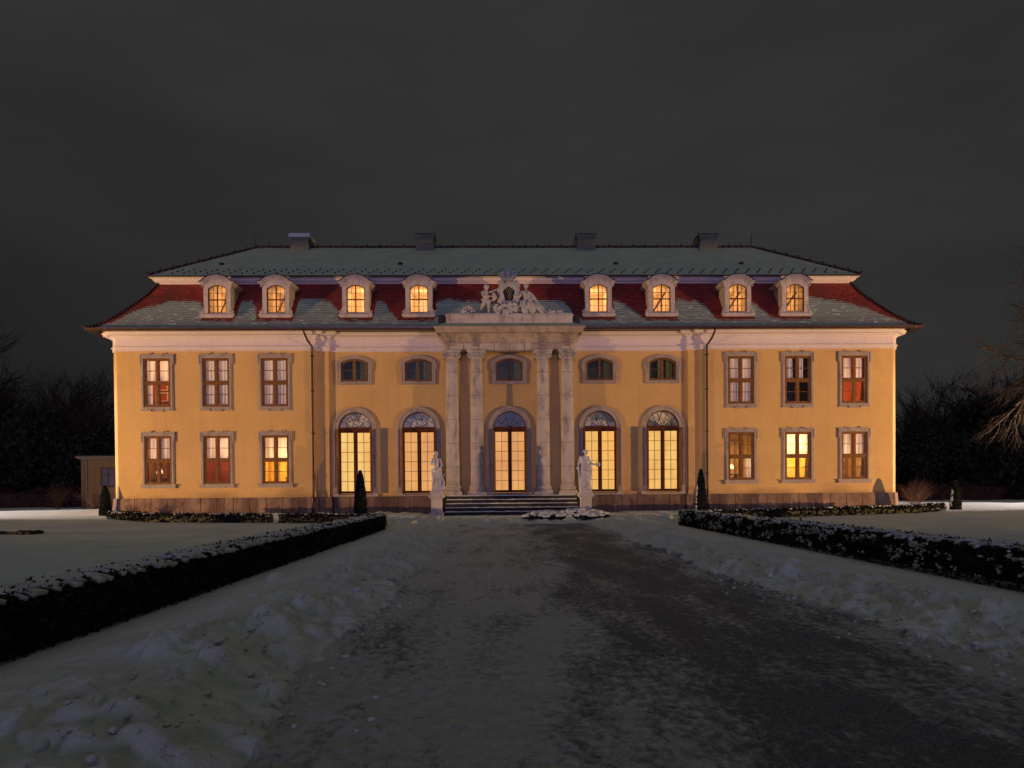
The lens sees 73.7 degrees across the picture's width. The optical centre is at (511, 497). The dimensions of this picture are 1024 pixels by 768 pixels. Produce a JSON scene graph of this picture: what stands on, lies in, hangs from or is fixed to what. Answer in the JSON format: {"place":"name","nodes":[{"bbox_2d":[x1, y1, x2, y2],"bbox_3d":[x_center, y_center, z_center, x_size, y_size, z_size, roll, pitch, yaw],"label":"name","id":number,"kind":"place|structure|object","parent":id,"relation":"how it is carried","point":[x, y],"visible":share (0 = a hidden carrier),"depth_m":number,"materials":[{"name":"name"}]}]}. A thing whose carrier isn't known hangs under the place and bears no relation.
{"place":"outdoors","nodes":[
{"label":"outdoors","id":0,"kind":"place"},
{"bbox_2d":[0,499,1023,584],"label":"snow lawn","id":1,"kind":"structure","parent":0,"point":[73,539],"depth_m":20.42,"materials":[{"name":"white snow"}]},
{"bbox_2d":[0,530,43,534],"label":"hedge","id":2,"kind":"object","parent":1,"relation":"on","point":[26,532],"visible":0.93,"depth_m":19.77,"materials":[{"name":"plant"}]},
{"bbox_2d":[0,486,81,507],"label":"beech hedge","id":3,"kind":"object","parent":1,"relation":"on","point":[21,499],"visible":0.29,"depth_m":53.22,"materials":[{"name":"brown plant"}]},
{"bbox_2d":[0,314,97,422],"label":"bare tree","id":4,"kind":"object","parent":1,"relation":"on","point":[4,397],"visible":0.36,"depth_m":60.72,"materials":[{"name":"black plant"}]},
{"bbox_2d":[0,355,113,436],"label":"bare tree","id":5,"kind":"object","parent":1,"relation":"on","point":[72,398],"visible":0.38,"depth_m":60.45,"materials":[{"name":"brown plant"}]},
{"bbox_2d":[42,480,71,509],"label":"shrub","id":6,"kind":"object","parent":1,"relation":"on","point":[60,497],"visible":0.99,"depth_m":47.37,"materials":[{"name":"brown plant"}]},
{"bbox_2d":[0,364,114,467],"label":"bare tree","id":7,"kind":"object","parent":1,"relation":"on","point":[80,423],"visible":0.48,"depth_m":57.49,"materials":[{"name":"brown plant"}]},
{"bbox_2d":[35,365,110,443],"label":"bare tree","id":8,"kind":"object","parent":1,"relation":"on","point":[63,396],"visible":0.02,"depth_m":66.75,"materials":[{"name":"black plant"}]},
{"bbox_2d":[74,482,101,508],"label":"shrub","id":9,"kind":"object","parent":1,"relation":"on","point":[92,502],"visible":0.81,"depth_m":47.12,"materials":[{"name":"brown plant"}]},
{"bbox_2d":[75,455,115,508],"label":"outbuilding","id":10,"kind":"structure","parent":1,"relation":"on","point":[98,472],"depth_m":48.96,"materials":[{"name":"brown wood"}]},
{"bbox_2d":[100,468,115,486],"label":"window","id":11,"kind":"structure","parent":10,"relation":"in","point":[108,475],"depth_m":48.96,"materials":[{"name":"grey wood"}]},
{"bbox_2d":[77,395,114,446],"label":"bare tree","id":12,"kind":"object","parent":1,"relation":"on","point":[100,409],"visible":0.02,"depth_m":59.35,"materials":[{"name":"black plant"}]},
{"bbox_2d":[98,485,111,515],"bbox_3d":[-20.729,0.218,34.822,0.673,1.768,0.672,0,1,-1],"label":"yew cone","id":13,"kind":"object","parent":1,"relation":"on","point":[105,505],"visible":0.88,"depth_m":34.63,"materials":[{"name":"green plant"}]},
{"bbox_2d":[122,503,137,511],"bbox_3d":[-19.046,0.603,34.013,0.982,0.816,1.002,-1,1,-18],"label":"shrub","id":14,"kind":"object","parent":1,"relation":"on","point":[131,509],"visible":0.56,"depth_m":33.95,"materials":[{"name":"brown plant"}]},
{"bbox_2d":[105,510,273,522],"bbox_3d":[-14.030,0.809,27.963,10.607,0.561,1.959,0,1,30],"label":"box hedge","id":15,"kind":"object","parent":1,"relation":"on","point":[187,517],"visible":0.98,"depth_m":26.67,"materials":[{"name":"green plant"}]},
{"bbox_2d":[0,513,386,662],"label":"box hedge","id":16,"kind":"object","parent":1,"relation":"on","point":[43,612],"visible":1,"depth_m":7.21,"materials":[{"name":"green plant"}]},
{"bbox_2d":[278,512,370,522],"bbox_3d":[-6.712,0.790,25.261,4.127,0.552,0.760,0,1,14],"label":"box hedge","id":17,"kind":"object","parent":1,"relation":"on","point":[289,517],"visible":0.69,"depth_m":25.23,"materials":[{"name":"green plant"}]},
{"bbox_2d":[353,470,367,515],"bbox_3d":[-6.123,-0.029,27.567,0.600,2.217,0.591,0,1,-1],"label":"yew cone","id":18,"kind":"object","parent":1,"relation":"on","point":[360,501],"visible":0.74,"depth_m":27.42,"materials":[{"name":"green plant"}]},
{"bbox_2d":[428,493,444,515],"bbox_3d":[-3.624,0.478,32.910,0.740,1.420,0.740,0,1,-1],"label":"statue pedestal","id":19,"kind":"object","parent":1,"relation":"on","point":[436,503],"visible":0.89,"depth_m":32.66,"materials":[{"name":"stone"}]},
{"bbox_2d":[430,451,444,492],"bbox_3d":[-3.577,-1.244,32.889,0.690,2.023,0.494,0,1,-1],"label":"stone statue","id":20,"kind":"object","parent":19,"relation":"on","point":[438,483],"visible":0.95,"depth_m":32.77,"materials":[{"name":"white stone"}]},
{"bbox_2d":[442,494,579,515],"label":"stone steps","id":21,"kind":"structure","parent":1,"relation":"on","point":[459,505],"depth_m":33.79,"materials":[{"name":"grey stone"}]},
{"bbox_2d":[577,492,593,508],"bbox_3d":[3.575,0.417,33.061,0.740,1.420,0.740,0,1,-1],"label":"statue pedestal","id":22,"kind":"object","parent":1,"relation":"on","point":[585,500],"visible":0.59,"depth_m":32.80,"materials":[{"name":"stone"}]},
{"bbox_2d":[576,450,599,491],"bbox_3d":[3.672,-1.280,33.040,1.161,2.114,0.494,0,1,-1],"label":"stone statue","id":23,"kind":"object","parent":22,"relation":"on","point":[584,473],"visible":0.98,"depth_m":32.86,"materials":[{"name":"white stone"}]},
{"bbox_2d":[694,469,706,509],"bbox_3d":[8.099,-0.156,29.270,0.549,2.195,0.569,0,1,-1],"label":"yew cone","id":24,"kind":"object","parent":1,"relation":"on","point":[700,499],"visible":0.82,"depth_m":29.12,"materials":[{"name":"green plant"}]},
{"bbox_2d":[701,502,946,516],"bbox_3d":[13.908,0.561,28.746,15.806,0.580,1.626,-1,1,-28],"label":"box hedge","id":25,"kind":"object","parent":1,"relation":"on","point":[844,510],"visible":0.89,"depth_m":28.17,"materials":[{"name":"green plant"}]},
{"bbox_2d":[678,509,1023,591],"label":"box hedge","id":26,"kind":"object","parent":1,"relation":"on","point":[991,560],"visible":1,"depth_m":11.15,"materials":[{"name":"green plant"}]},
{"bbox_2d":[895,444,918,486],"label":"evergreen tree","id":27,"kind":"object","parent":1,"relation":"on","point":[902,473],"visible":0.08,"depth_m":56.33,"materials":[{"name":"black plant"}]},
{"bbox_2d":[897,479,934,504],"bbox_3d":[23.390,-0.363,39.530,2.558,1.909,2.504,0,1,-1],"label":"shrub","id":28,"kind":"object","parent":1,"relation":"on","point":[913,497],"visible":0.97,"depth_m":39.51,"materials":[{"name":"brown plant"}]},
{"bbox_2d":[895,390,979,450],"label":"bare tree","id":29,"kind":"object","parent":1,"relation":"on","point":[902,439],"visible":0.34,"depth_m":60.74,"materials":[{"name":"black plant"}]},
{"bbox_2d":[895,359,998,482],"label":"bare tree","id":30,"kind":"object","parent":1,"relation":"on","point":[936,404],"visible":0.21,"depth_m":63.86,"materials":[{"name":"black plant"}]},
{"bbox_2d":[949,480,961,509],"bbox_3d":[21.870,-0.055,33.652,0.571,1.651,0.569,0,1,-1],"label":"yew cone","id":31,"kind":"object","parent":1,"relation":"on","point":[955,502],"visible":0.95,"depth_m":33.51,"materials":[{"name":"green plant"}]},
{"bbox_2d":[895,480,1023,500],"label":"beech hedge","id":32,"kind":"object","parent":1,"relation":"on","point":[975,491],"visible":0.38,"depth_m":54.76,"materials":[{"name":"brown plant"}]},
{"bbox_2d":[901,380,1023,499],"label":"evergreen tree","id":33,"kind":"object","parent":1,"relation":"on","point":[996,460],"visible":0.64,"depth_m":55.44,"materials":[{"name":"green plant"}]},
{"bbox_2d":[916,356,1023,485],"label":"bare tree","id":34,"kind":"object","parent":1,"relation":"on","point":[994,383],"visible":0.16,"depth_m":65.25,"materials":[{"name":"black plant"}]},
{"bbox_2d":[950,359,1015,417],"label":"bare tree","id":35,"kind":"object","parent":1,"relation":"on","point":[977,385],"visible":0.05,"depth_m":72.95,"materials":[{"name":"black plant"}]},
{"bbox_2d":[958,228,1023,450],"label":"floodlit tree","id":36,"kind":"object","parent":1,"relation":"on","point":[1004,355],"visible":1,"depth_m":41.87,"materials":[{"name":"brown plant"}]},
{"bbox_2d":[0,0,1023,450],"label":"sky","id":37,"kind":"structure","parent":0,"point":[883,140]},
{"bbox_2d":[242,519,1023,767],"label":"path","id":38,"kind":"structure","parent":0,"point":[576,645],"depth_m":4.64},
{"bbox_2d":[0,515,524,767],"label":"snow bank","id":39,"kind":"structure","parent":38,"relation":"on","point":[101,666],"depth_m":4.68,"materials":[{"name":"white snow"}]},
{"bbox_2d":[22,530,1023,767],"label":"snow crumbs","id":40,"kind":"object","parent":38,"relation":"on","point":[40,745],"visible":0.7,"depth_m":5.32,"materials":[{"name":"white snow"}]},
{"bbox_2d":[524,514,1023,665],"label":"snow bank","id":41,"kind":"structure","parent":38,"relation":"on","point":[863,576],"depth_m":8.38,"materials":[{"name":"white snow"}]},
{"bbox_2d":[521,508,609,519],"bbox_3d":[2.039,0.599,25.646,3.370,0.445,0.936,0,1,-1],"label":"shrub","id":42,"kind":"object","parent":41,"relation":"on","point":[577,513],"visible":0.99,"depth_m":25.35,"materials":[{"name":"white plant"}]},
{"label":"ground","id":43,"kind":"structure","parent":0,"visible":0},
{"bbox_2d":[83,233,924,513],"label":"palace","id":44,"kind":"structure","parent":43,"relation":"on","point":[301,374],"depth_m":35.82,"materials":[{"name":"paint"}]},
{"bbox_2d":[139,353,173,411],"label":"window","id":45,"kind":"structure","parent":44,"relation":"in","point":[157,370],"depth_m":35.13,"materials":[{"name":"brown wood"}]},
{"bbox_2d":[139,431,176,488],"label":"window","id":46,"kind":"structure","parent":44,"relation":"in","point":[158,471],"depth_m":35.18,"materials":[{"name":"brown wood"}]},
{"bbox_2d":[198,353,232,410],"bbox_3d":[-15.238,-5.963,35.184,1.730,3.012,0.295,0,1,-1],"label":"window","id":47,"kind":"structure","parent":44,"relation":"in","point":[216,381],"depth_m":35.20,"materials":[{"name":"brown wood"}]},
{"bbox_2d":[198,430,235,487],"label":"window","id":48,"kind":"structure","parent":44,"relation":"in","point":[217,455],"depth_m":35.25,"materials":[{"name":"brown wood"}]},
{"bbox_2d":[257,352,291,410],"bbox_3d":[-12.239,-5.989,35.247,1.730,3.012,0.295,0,1,-1],"label":"window","id":49,"kind":"structure","parent":44,"relation":"in","point":[274,370],"depth_m":35.26,"materials":[{"name":"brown wood"}]},
{"bbox_2d":[257,430,293,487],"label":"window","id":50,"kind":"structure","parent":44,"relation":"in","point":[275,447],"depth_m":35.31,"materials":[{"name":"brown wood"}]},
{"bbox_2d":[336,355,372,384],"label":"window","id":51,"kind":"structure","parent":44,"relation":"in","point":[352,372],"depth_m":35.74,"materials":[{"name":"brown wood"}]},
{"bbox_2d":[333,407,377,496],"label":"door","id":52,"kind":"structure","parent":44,"relation":"in","point":[354,428],"depth_m":35.80,"materials":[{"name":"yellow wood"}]},
{"bbox_2d":[400,355,436,384],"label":"window","id":53,"kind":"structure","parent":44,"relation":"in","point":[417,371],"depth_m":35.80,"materials":[{"name":"brown wood"}]},
{"bbox_2d":[397,407,440,495],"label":"door","id":54,"kind":"structure","parent":44,"relation":"in","point":[418,428],"depth_m":35.89,"materials":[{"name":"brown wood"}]},
{"bbox_2d":[491,355,526,383],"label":"window","id":55,"kind":"structure","parent":44,"relation":"in","point":[504,371],"depth_m":35.91,"materials":[{"name":"brown wood"}]},
{"bbox_2d":[488,406,531,494],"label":"door","id":56,"kind":"structure","parent":44,"relation":"in","point":[509,428],"depth_m":35.99,"materials":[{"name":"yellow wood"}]},
{"bbox_2d":[581,354,617,383],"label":"window","id":57,"kind":"structure","parent":44,"relation":"in","point":[599,370],"depth_m":36.01,"materials":[{"name":"brown wood"}]},
{"bbox_2d":[578,406,622,494],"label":"door","id":58,"kind":"structure","parent":44,"relation":"in","point":[599,428],"depth_m":36.09,"materials":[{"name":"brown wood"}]},
{"bbox_2d":[644,354,680,382],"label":"window","id":59,"kind":"structure","parent":44,"relation":"in","point":[663,369],"depth_m":36.08,"materials":[{"name":"brown wood"}]},
{"bbox_2d":[641,405,684,493],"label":"door","id":60,"kind":"structure","parent":44,"relation":"in","point":[662,427],"depth_m":36.15,"materials":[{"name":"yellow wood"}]},
{"bbox_2d":[724,350,757,407],"bbox_3d":[11.975,-6.193,35.752,1.730,3.012,0.295,0,1,-1],"label":"window","id":61,"kind":"structure","parent":44,"relation":"in","point":[740,367],"depth_m":35.76,"materials":[{"name":"brown wood"}]},
{"bbox_2d":[723,427,759,483],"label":"window","id":62,"kind":"structure","parent":44,"relation":"in","point":[740,443],"depth_m":35.81,"materials":[{"name":"brown wood"}]},
{"bbox_2d":[781,350,814,407],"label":"window","id":63,"kind":"structure","parent":44,"relation":"in","point":[797,367],"depth_m":35.83,"materials":[{"name":"brown wood"}]},
{"bbox_2d":[780,427,815,482],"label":"window","id":64,"kind":"structure","parent":44,"relation":"in","point":[797,443],"depth_m":35.87,"materials":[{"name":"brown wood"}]},
{"bbox_2d":[838,350,870,407],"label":"window","id":65,"kind":"structure","parent":44,"relation":"in","point":[853,367],"depth_m":35.88,"materials":[{"name":"brown wood"}]},
{"bbox_2d":[837,426,872,482],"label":"window","id":66,"kind":"structure","parent":44,"relation":"in","point":[853,443],"depth_m":35.95,"materials":[{"name":"brown wood"}]}
]}

